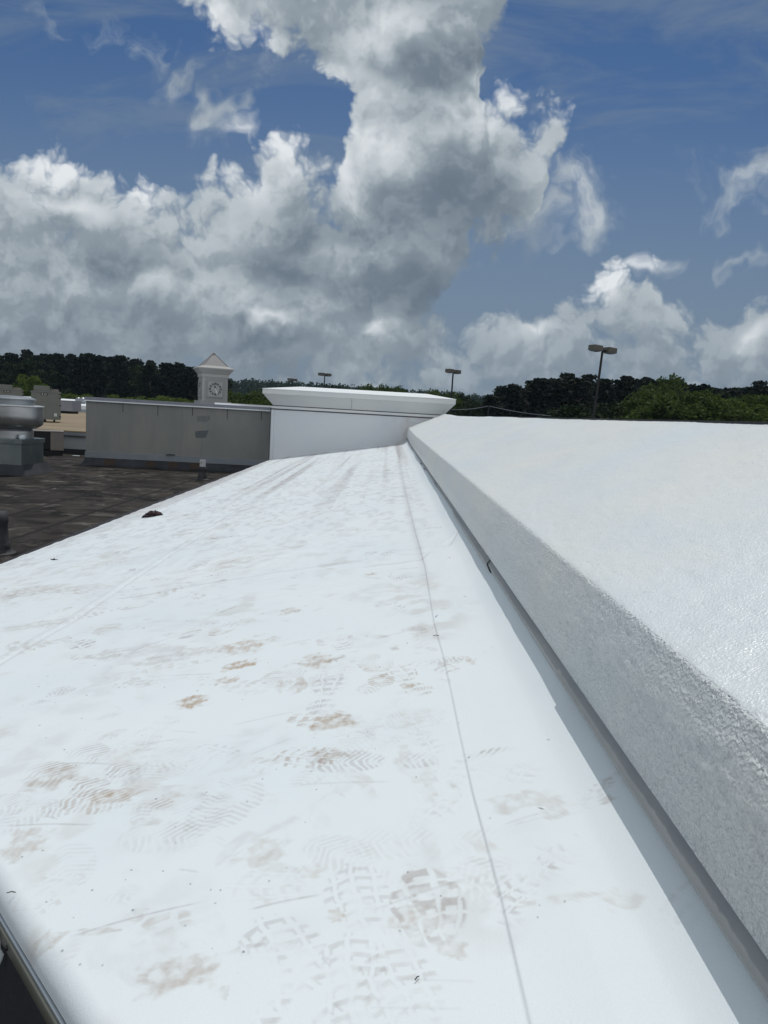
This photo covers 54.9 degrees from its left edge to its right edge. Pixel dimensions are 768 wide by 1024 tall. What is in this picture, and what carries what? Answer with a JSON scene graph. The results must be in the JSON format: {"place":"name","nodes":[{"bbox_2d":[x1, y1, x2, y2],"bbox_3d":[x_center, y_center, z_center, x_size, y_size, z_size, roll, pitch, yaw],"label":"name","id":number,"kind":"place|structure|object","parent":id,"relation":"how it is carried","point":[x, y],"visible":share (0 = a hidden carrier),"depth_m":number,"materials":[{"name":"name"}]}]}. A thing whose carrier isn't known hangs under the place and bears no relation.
{"place":"outdoors","nodes":[
{"label":"outdoors","id":0,"kind":"place"},
{"bbox_2d":[23,396,85,412],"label":"white roof building","id":1,"kind":"structure","parent":0,"point":[83,407],"depth_m":45.98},
{"bbox_2d":[36,412,85,454],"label":"tan roof building","id":2,"kind":"structure","parent":0,"point":[72,427],"depth_m":21.19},
{"bbox_2d":[0,384,23,395],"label":"rooftop air unit","id":3,"kind":"object","parent":2,"relation":"on","point":[6,390],"visible":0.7,"depth_m":31.00,"materials":[{"name":"grey"}]},
{"bbox_2d":[30,385,60,421],"bbox_3d":[-11.968,-3.793,26.213,0.988,1.308,1.136,0,8,-24],"label":"rooftop air unit","id":4,"kind":"object","parent":2,"relation":"on","point":[48,398],"visible":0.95,"depth_m":25.75,"materials":[{"name":"grey"}]},
{"bbox_2d":[61,400,81,413],"bbox_3d":[-17.293,-5.730,40.329,1.153,0.686,1.240,3,8,0],"label":"air unit","id":5,"kind":"object","parent":2,"relation":"on","point":[70,407],"visible":0.77,"depth_m":39.86,"materials":[{"name":"grey metal"}]},
{"bbox_2d":[0,0,767,396],"label":"sky","id":6,"kind":"structure","parent":0,"point":[394,193],"materials":[{"name":"blue"}]},
{"bbox_2d":[734,394,767,413],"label":"broadleaf tree","id":7,"kind":"object","parent":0,"point":[753,401],"visible":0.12,"depth_m":83.58,"materials":[{"name":"green plant"}]},
{"label":"ground","id":8,"kind":"structure","parent":0,"visible":0},
{"bbox_2d":[0,356,8,377],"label":"pine tree","id":9,"kind":"object","parent":8,"relation":"on","point":[1,364],"visible":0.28,"depth_m":174.66,"materials":[{"name":"green plant"}]},
{"bbox_2d":[3,354,18,374],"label":"pine tree","id":10,"kind":"object","parent":8,"relation":"on","point":[10,357],"visible":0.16,"depth_m":192.87,"materials":[{"name":"green plant"}]},
{"bbox_2d":[10,357,27,365],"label":"pine tree","id":11,"kind":"object","parent":8,"relation":"on","point":[19,359],"visible":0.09,"depth_m":192.95,"materials":[{"name":"green plant"}]},
{"bbox_2d":[0,360,44,395],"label":"broadleaf tree","id":12,"kind":"object","parent":8,"relation":"on","point":[15,366],"visible":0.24,"depth_m":168.52,"materials":[{"name":"green plant"}]},
{"bbox_2d":[18,353,31,361],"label":"pine tree","id":13,"kind":"object","parent":8,"relation":"on","point":[25,355],"visible":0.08,"depth_m":206.47,"materials":[{"name":"green plant"}]},
{"bbox_2d":[0,358,51,387],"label":"broadleaf tree","id":14,"kind":"object","parent":8,"relation":"on","point":[30,360],"visible":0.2,"depth_m":170.71,"materials":[{"name":"green plant"}]},
{"bbox_2d":[19,349,33,361],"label":"pine tree","id":15,"kind":"object","parent":8,"relation":"on","point":[29,351],"visible":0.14,"depth_m":225.25,"materials":[{"name":"green plant"}]},
{"bbox_2d":[8,362,74,395],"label":"broadleaf tree","id":16,"kind":"object","parent":8,"relation":"on","point":[56,379],"visible":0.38,"depth_m":169.75,"materials":[{"name":"green plant"}]},
{"bbox_2d":[33,355,49,384],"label":"pine tree","id":17,"kind":"object","parent":8,"relation":"on","point":[39,358],"visible":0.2,"depth_m":190.04,"materials":[{"name":"green plant"}]},
{"bbox_2d":[39,353,50,380],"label":"pine tree","id":18,"kind":"object","parent":8,"relation":"on","point":[46,357],"visible":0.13,"depth_m":207.02,"materials":[{"name":"green plant"}]},
{"bbox_2d":[44,353,71,382],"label":"pine tree","id":19,"kind":"object","parent":8,"relation":"on","point":[54,356],"visible":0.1,"depth_m":194.75,"materials":[{"name":"green plant"}]},
{"bbox_2d":[45,357,75,393],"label":"pine tree","id":20,"kind":"object","parent":8,"relation":"on","point":[61,362],"visible":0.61,"depth_m":171.34,"materials":[{"name":"green plant"}]},
{"bbox_2d":[64,353,75,369],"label":"pine tree","id":21,"kind":"object","parent":8,"relation":"on","point":[68,356],"visible":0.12,"depth_m":224.92,"materials":[{"name":"green plant"}]},
{"bbox_2d":[65,357,86,391],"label":"pine tree","id":22,"kind":"object","parent":8,"relation":"on","point":[72,368],"visible":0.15,"depth_m":195.79,"materials":[{"name":"green plant"}]},
{"bbox_2d":[71,356,96,395],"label":"pine tree","id":23,"kind":"object","parent":8,"relation":"on","point":[85,368],"visible":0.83,"depth_m":174.26,"materials":[{"name":"green plant"}]},
{"bbox_2d":[81,353,95,390],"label":"pine tree","id":24,"kind":"object","parent":8,"relation":"on","point":[86,355],"visible":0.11,"depth_m":213.56,"materials":[{"name":"green plant"}]},
{"bbox_2d":[83,356,109,397],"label":"pine tree","id":25,"kind":"object","parent":8,"relation":"on","point":[99,364],"visible":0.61,"depth_m":177.69,"materials":[{"name":"green plant"}]},
{"bbox_2d":[95,356,114,396],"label":"pine tree","id":26,"kind":"object","parent":8,"relation":"on","point":[109,359],"visible":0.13,"depth_m":193.39,"materials":[{"name":"green plant"}]},
{"bbox_2d":[100,355,134,398],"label":"pine tree","id":27,"kind":"object","parent":8,"relation":"on","point":[118,367],"visible":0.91,"depth_m":171.31,"materials":[{"name":"green plant"}]},
{"bbox_2d":[124,361,144,387],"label":"pine tree","id":28,"kind":"object","parent":8,"relation":"on","point":[132,363],"visible":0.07,"depth_m":191.11,"materials":[{"name":"green plant"}]},
{"bbox_2d":[106,368,165,398],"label":"broadleaf tree","id":29,"kind":"object","parent":8,"relation":"on","point":[137,376],"visible":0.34,"depth_m":173.42,"materials":[{"name":"green plant"}]},
{"bbox_2d":[128,358,143,386],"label":"pine tree","id":30,"kind":"object","parent":8,"relation":"on","point":[137,360],"visible":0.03,"depth_m":210.47,"materials":[{"name":"green plant"}]},
{"bbox_2d":[119,364,165,397],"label":"broadleaf tree","id":31,"kind":"object","parent":8,"relation":"on","point":[138,367],"visible":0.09,"depth_m":187.48,"materials":[{"name":"green plant"}]},
{"bbox_2d":[137,363,162,398],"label":"pine tree","id":32,"kind":"object","parent":8,"relation":"on","point":[151,375],"visible":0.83,"depth_m":172.36,"materials":[{"name":"green plant"}]},
{"bbox_2d":[152,362,182,399],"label":"pine tree","id":33,"kind":"object","parent":8,"relation":"on","point":[172,376],"visible":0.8,"depth_m":173.99,"materials":[{"name":"green plant"}]},
{"bbox_2d":[169,361,184,398],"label":"pine tree","id":34,"kind":"object","parent":8,"relation":"on","point":[179,368],"visible":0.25,"depth_m":190.88,"materials":[{"name":"green plant"}]},
{"bbox_2d":[177,368,197,401],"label":"pine tree","id":35,"kind":"object","parent":8,"relation":"on","point":[187,380],"visible":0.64,"depth_m":175.28,"materials":[{"name":"green plant"}]},
{"bbox_2d":[178,366,198,399],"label":"pine tree","id":36,"kind":"object","parent":8,"relation":"on","point":[186,373],"visible":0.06,"depth_m":189.51,"materials":[{"name":"green plant"}]},
{"bbox_2d":[189,374,198,398],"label":"pine tree","id":37,"kind":"object","parent":8,"relation":"on","point":[195,393],"visible":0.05,"depth_m":171.22,"materials":[{"name":"green plant"}]},
{"bbox_2d":[559,372,574,377],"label":"pine tree","id":38,"kind":"object","parent":8,"relation":"on","point":[567,374],"visible":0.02,"depth_m":161.34,"materials":[{"name":"green plant"}]},
{"bbox_2d":[579,374,597,401],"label":"pine tree","id":39,"kind":"object","parent":8,"relation":"on","point":[590,377],"visible":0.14,"depth_m":162.84,"materials":[{"name":"green plant"}]},
{"bbox_2d":[751,380,767,387],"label":"pine tree","id":40,"kind":"object","parent":8,"relation":"on","point":[757,384],"visible":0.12,"depth_m":179.61,"materials":[{"name":"green plant"}]},
{"label":"car park","id":41,"kind":"structure","parent":0,"visible":0},
{"bbox_2d":[12,374,51,396],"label":"broadleaf tree","id":42,"kind":"object","parent":41,"relation":"on","point":[28,388],"visible":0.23,"depth_m":117.74,"materials":[{"name":"green plant"}]},
{"bbox_2d":[54,388,71,397],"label":"broadleaf tree","id":43,"kind":"object","parent":41,"relation":"on","point":[68,392],"visible":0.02,"depth_m":127.44,"materials":[{"name":"green plant"}]},
{"bbox_2d":[61,393,82,398],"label":"broadleaf tree","id":44,"kind":"object","parent":41,"relation":"on","point":[66,396],"visible":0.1,"depth_m":107.25,"materials":[{"name":"green plant"}]},
{"bbox_2d":[0,453,234,561],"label":"flat roof building","id":45,"kind":"structure","parent":41,"relation":"on","point":[69,495],"depth_m":12.24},
{"bbox_2d":[0,511,16,555],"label":"vent pipe","id":46,"kind":"object","parent":45,"relation":"on","point":[5,548],"visible":1,"depth_m":7.33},
{"bbox_2d":[0,395,53,475],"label":"exhaust fan","id":47,"kind":"object","parent":45,"relation":"on","point":[20,415],"visible":0.98,"depth_m":14.48,"materials":[{"name":"metal"}]},
{"bbox_2d":[33,429,63,455],"bbox_3d":[-9.021,-1.865,19.833,0.803,0.642,0.740,0,8,-26],"label":"condenser unit","id":48,"kind":"object","parent":45,"relation":"on","point":[53,444],"visible":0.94,"depth_m":19.57,"materials":[{"name":"black"}]},
{"bbox_2d":[79,397,270,471],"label":"grey parapet wall","id":49,"kind":"structure","parent":45,"relation":"on","point":[162,434],"depth_m":17.75,"materials":[{"name":"metal"}]},
{"bbox_2d":[195,460,209,479],"bbox_3d":[-3.835,-0.895,15.647,0.322,0.418,0.322,3,8,0],"label":"vent pipe","id":50,"kind":"object","parent":45,"relation":"on","point":[202,474],"visible":1,"depth_m":15.58,"materials":[{"name":"grey"}]},
{"bbox_2d":[262,387,455,459],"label":"white cornice wall","id":51,"kind":"structure","parent":45,"relation":"on","point":[308,420],"depth_m":17.42,"materials":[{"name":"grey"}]},
{"bbox_2d":[0,441,767,1023],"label":"white roof slope","id":52,"kind":"structure","parent":45,"relation":"on","point":[274,749],"depth_m":1.46,"materials":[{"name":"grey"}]},
{"bbox_2d":[142,510,162,517],"bbox_3d":[-2.291,0.012,7.304,0.210,0.062,0.133,-7,8,-5],"label":"crumpled wrapper","id":53,"kind":"object","parent":52,"relation":"on","point":[152,513],"visible":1,"depth_m":7.27,"materials":[{"name":"metal"}]},
{"bbox_2d":[106,394,136,399],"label":"broadleaf tree","id":54,"kind":"object","parent":41,"relation":"on","point":[112,396],"visible":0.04,"depth_m":107.94,"materials":[{"name":"green plant"}]},
{"bbox_2d":[137,395,168,400],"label":"broadleaf tree","id":55,"kind":"object","parent":41,"relation":"on","point":[162,398],"visible":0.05,"depth_m":108.81,"materials":[{"name":"green plant"}]},
{"bbox_2d":[167,397,193,402],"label":"broadleaf tree","id":56,"kind":"object","parent":41,"relation":"on","point":[179,400],"visible":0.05,"depth_m":107.98,"materials":[{"name":"green plant"}]},
{"bbox_2d":[193,353,234,403],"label":"clock tower","id":57,"kind":"structure","parent":41,"relation":"on","point":[213,371],"depth_m":70.72,"materials":[{"name":"paint"}]},
{"bbox_2d":[227,390,249,403],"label":"broadleaf tree","id":58,"kind":"object","parent":41,"relation":"on","point":[231,398],"visible":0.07,"depth_m":103.64,"materials":[{"name":"green plant"}]},
{"bbox_2d":[215,403,273,456],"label":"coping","id":59,"kind":"structure","parent":41,"relation":"on","point":[272,408],"depth_m":59.33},
{"bbox_2d":[235,390,270,404],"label":"broadleaf tree","id":60,"kind":"object","parent":41,"relation":"on","point":[254,398],"visible":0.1,"depth_m":102.31,"materials":[{"name":"green plant"}]},
{"bbox_2d":[249,399,272,405],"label":"broadleaf tree","id":61,"kind":"object","parent":41,"relation":"on","point":[267,402],"visible":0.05,"depth_m":96.75,"materials":[{"name":"green plant"}]},
{"bbox_2d":[318,373,331,387],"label":"lamp post","id":62,"kind":"object","parent":41,"relation":"on","point":[325,374],"visible":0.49,"depth_m":116.28,"materials":[{"name":"grey metal"}]},
{"bbox_2d":[360,385,380,390],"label":"broadleaf tree","id":63,"kind":"object","parent":41,"relation":"on","point":[364,388],"visible":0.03,"depth_m":147.38,"materials":[{"name":"green plant"}]},
{"bbox_2d":[365,383,399,391],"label":"broadleaf tree","id":64,"kind":"object","parent":41,"relation":"on","point":[387,389],"visible":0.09,"depth_m":147.12,"materials":[{"name":"green plant"}]},
{"bbox_2d":[382,385,406,392],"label":"broadleaf tree","id":65,"kind":"object","parent":41,"relation":"on","point":[401,390],"visible":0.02,"depth_m":149.53,"materials":[{"name":"green plant"}]},
{"bbox_2d":[426,388,440,395],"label":"broadleaf tree","id":66,"kind":"object","parent":41,"relation":"on","point":[432,391],"visible":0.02,"depth_m":135.91,"materials":[{"name":"green plant"}]},
{"bbox_2d":[436,390,465,413],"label":"broadleaf tree","id":67,"kind":"object","parent":41,"relation":"on","point":[456,397],"visible":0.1,"depth_m":130.11,"materials":[{"name":"green plant"}]},
{"bbox_2d":[445,369,460,414],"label":"lamp post","id":68,"kind":"object","parent":41,"relation":"on","point":[453,371],"visible":0.48,"depth_m":91.55,"materials":[{"name":"grey metal"}]},
{"bbox_2d":[449,392,477,415],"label":"broadleaf tree","id":69,"kind":"object","parent":41,"relation":"on","point":[462,397],"visible":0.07,"depth_m":136.18,"materials":[{"name":"green plant"}]},
{"bbox_2d":[451,397,487,416],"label":"broadleaf tree","id":70,"kind":"object","parent":41,"relation":"on","point":[469,405],"visible":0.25,"depth_m":127.75,"materials":[{"name":"green plant"}]},
{"bbox_2d":[477,397,504,416],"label":"pine tree","id":71,"kind":"object","parent":41,"relation":"on","point":[490,401],"visible":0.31,"depth_m":128.10,"materials":[{"name":"green plant"}]},
{"bbox_2d":[481,394,502,413],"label":"pine tree","id":72,"kind":"object","parent":41,"relation":"on","point":[497,397],"visible":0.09,"depth_m":144.06,"materials":[{"name":"green plant"}]},
{"bbox_2d":[494,385,509,413],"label":"pine tree","id":73,"kind":"object","parent":41,"relation":"on","point":[500,388],"visible":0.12,"depth_m":158.24,"materials":[{"name":"green plant"}]},
{"bbox_2d":[494,388,525,416],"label":"pine tree","id":74,"kind":"object","parent":41,"relation":"on","point":[514,399],"visible":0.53,"depth_m":124.85,"materials":[{"name":"green plant"}]},
{"bbox_2d":[501,383,526,415],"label":"pine tree","id":75,"kind":"object","parent":41,"relation":"on","point":[514,386],"visible":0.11,"depth_m":140.43,"materials":[{"name":"green plant"}]},
{"bbox_2d":[519,381,543,414],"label":"pine tree","id":76,"kind":"object","parent":41,"relation":"on","point":[528,396],"visible":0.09,"depth_m":146.09,"materials":[{"name":"green plant"}]},
{"bbox_2d":[519,377,550,416],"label":"pine tree","id":77,"kind":"object","parent":41,"relation":"on","point":[538,386],"visible":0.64,"depth_m":129.13,"materials":[{"name":"green plant"}]},
{"bbox_2d":[537,407,560,417],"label":"broadleaf tree","id":78,"kind":"object","parent":41,"relation":"on","point":[552,415],"visible":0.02,"depth_m":87.16,"materials":[{"name":"green plant"}]},
{"bbox_2d":[535,378,583,413],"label":"pine tree","id":79,"kind":"object","parent":41,"relation":"on","point":[559,390],"visible":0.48,"depth_m":122.16,"materials":[{"name":"green plant"}]},
{"bbox_2d":[564,407,584,417],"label":"broadleaf tree","id":80,"kind":"object","parent":41,"relation":"on","point":[577,412],"visible":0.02,"depth_m":85.10,"materials":[{"name":"green plant"}]},
{"bbox_2d":[538,402,613,418],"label":"broadleaf tree","id":81,"kind":"object","parent":41,"relation":"on","point":[572,410],"visible":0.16,"depth_m":85.83,"materials":[{"name":"green plant"}]},
{"bbox_2d":[564,377,592,413],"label":"pine tree","id":82,"kind":"object","parent":41,"relation":"on","point":[579,386],"visible":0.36,"depth_m":125.63,"materials":[{"name":"green plant"}]},
{"bbox_2d":[406,414,767,1001],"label":"foam coated ridge roof","id":83,"kind":"structure","parent":41,"relation":"on","point":[625,561],"depth_m":1.52,"materials":[{"name":"plastic"}]},
{"bbox_2d":[583,379,593,407],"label":"pine tree","id":84,"kind":"object","parent":41,"relation":"on","point":[588,383],"visible":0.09,"depth_m":139.86,"materials":[{"name":"green plant"}]},
{"bbox_2d":[570,402,624,418],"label":"broadleaf tree","id":85,"kind":"object","parent":41,"relation":"on","point":[618,411],"visible":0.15,"depth_m":85.74,"materials":[{"name":"green plant"}]},
{"bbox_2d":[583,378,617,412],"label":"pine tree","id":86,"kind":"object","parent":41,"relation":"on","point":[604,386],"visible":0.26,"depth_m":126.12,"materials":[{"name":"green plant"}]},
{"bbox_2d":[588,344,616,417],"bbox_3d":[15.506,-5.591,55.491,2.100,13.472,0.720,3,7,-24],"label":"lamp post","id":87,"kind":"object","parent":41,"relation":"on","point":[601,349],"visible":0.45,"depth_m":54.81,"materials":[{"name":"grey metal"}]},
{"bbox_2d":[602,381,639,413],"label":"pine tree","id":88,"kind":"object","parent":41,"relation":"on","point":[626,388],"visible":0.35,"depth_m":122.46,"materials":[{"name":"green plant"}]},
{"bbox_2d":[611,403,630,417],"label":"broadleaf tree","id":89,"kind":"object","parent":41,"relation":"on","point":[626,411],"visible":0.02,"depth_m":90.11,"materials":[{"name":"green plant"}]},
{"bbox_2d":[612,375,638,408],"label":"pine tree","id":90,"kind":"object","parent":41,"relation":"on","point":[631,379],"visible":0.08,"depth_m":140.59,"materials":[{"name":"green plant"}]},
{"bbox_2d":[610,404,650,418],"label":"broadleaf tree","id":91,"kind":"object","parent":41,"relation":"on","point":[628,408],"visible":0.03,"depth_m":88.12,"materials":[{"name":"green plant"}]},
{"bbox_2d":[635,379,657,395],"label":"pine tree","id":92,"kind":"object","parent":41,"relation":"on","point":[648,381],"visible":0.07,"depth_m":126.84,"materials":[{"name":"green plant"}]},
{"bbox_2d":[621,388,679,418],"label":"broadleaf tree","id":93,"kind":"object","parent":41,"relation":"on","point":[639,396],"visible":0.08,"depth_m":86.53,"materials":[{"name":"green plant"}]},
{"bbox_2d":[635,372,689,404],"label":"broadleaf tree","id":94,"kind":"object","parent":41,"relation":"on","point":[664,388],"visible":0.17,"depth_m":115.06,"materials":[{"name":"green plant"}]},
{"bbox_2d":[629,395,705,420],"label":"broadleaf tree","id":95,"kind":"object","parent":41,"relation":"on","point":[645,412],"visible":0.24,"depth_m":78.55,"materials":[{"name":"green plant"}]},
{"bbox_2d":[651,389,733,420],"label":"broadleaf tree","id":96,"kind":"object","parent":41,"relation":"on","point":[693,395],"visible":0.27,"depth_m":77.64,"materials":[{"name":"green plant"}]},
{"bbox_2d":[652,400,736,420],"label":"broadleaf tree","id":97,"kind":"object","parent":41,"relation":"on","point":[659,413],"visible":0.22,"depth_m":76.56,"materials":[{"name":"green plant"}]},
{"bbox_2d":[693,383,716,401],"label":"pine tree","id":98,"kind":"object","parent":41,"relation":"on","point":[702,387],"visible":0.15,"depth_m":125.42,"materials":[{"name":"green plant"}]},
{"bbox_2d":[680,395,749,420],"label":"broadleaf tree","id":99,"kind":"object","parent":41,"relation":"on","point":[736,412],"visible":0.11,"depth_m":77.45,"materials":[{"name":"green plant"}]},
{"bbox_2d":[700,390,742,400],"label":"broadleaf tree","id":100,"kind":"object","parent":41,"relation":"on","point":[727,394],"visible":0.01,"depth_m":124.68,"materials":[{"name":"green plant"}]},
{"bbox_2d":[720,390,741,401],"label":"pine tree","id":101,"kind":"object","parent":41,"relation":"on","point":[733,392],"visible":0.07,"depth_m":145.94,"materials":[{"name":"green plant"}]},
{"bbox_2d":[716,397,767,420],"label":"broadleaf tree","id":102,"kind":"object","parent":41,"relation":"on","point":[754,407],"visible":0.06,"depth_m":81.40,"materials":[{"name":"green plant"}]},
{"bbox_2d":[735,386,756,396],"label":"pine tree","id":103,"kind":"object","parent":41,"relation":"on","point":[747,390],"visible":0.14,"depth_m":142.94,"materials":[{"name":"green plant"}]},
{"bbox_2d":[735,409,767,421],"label":"broadleaf tree","id":104,"kind":"object","parent":41,"relation":"on","point":[763,417],"visible":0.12,"depth_m":77.80,"materials":[{"name":"green plant"}]},
{"bbox_2d":[751,388,767,395],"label":"pine tree","id":105,"kind":"object","parent":41,"relation":"on","point":[759,391],"visible":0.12,"depth_m":126.90,"materials":[{"name":"green plant"}]},
{"bbox_3d":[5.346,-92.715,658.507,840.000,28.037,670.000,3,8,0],"label":"hill","id":106,"kind":"structure","parent":0,"visible":0},
{"bbox_2d":[228,378,490,404],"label":"wood","id":107,"kind":"object","parent":106,"relation":"on","point":[247,386],"visible":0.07,"depth_m":547.26,"materials":[{"name":"green plant"}]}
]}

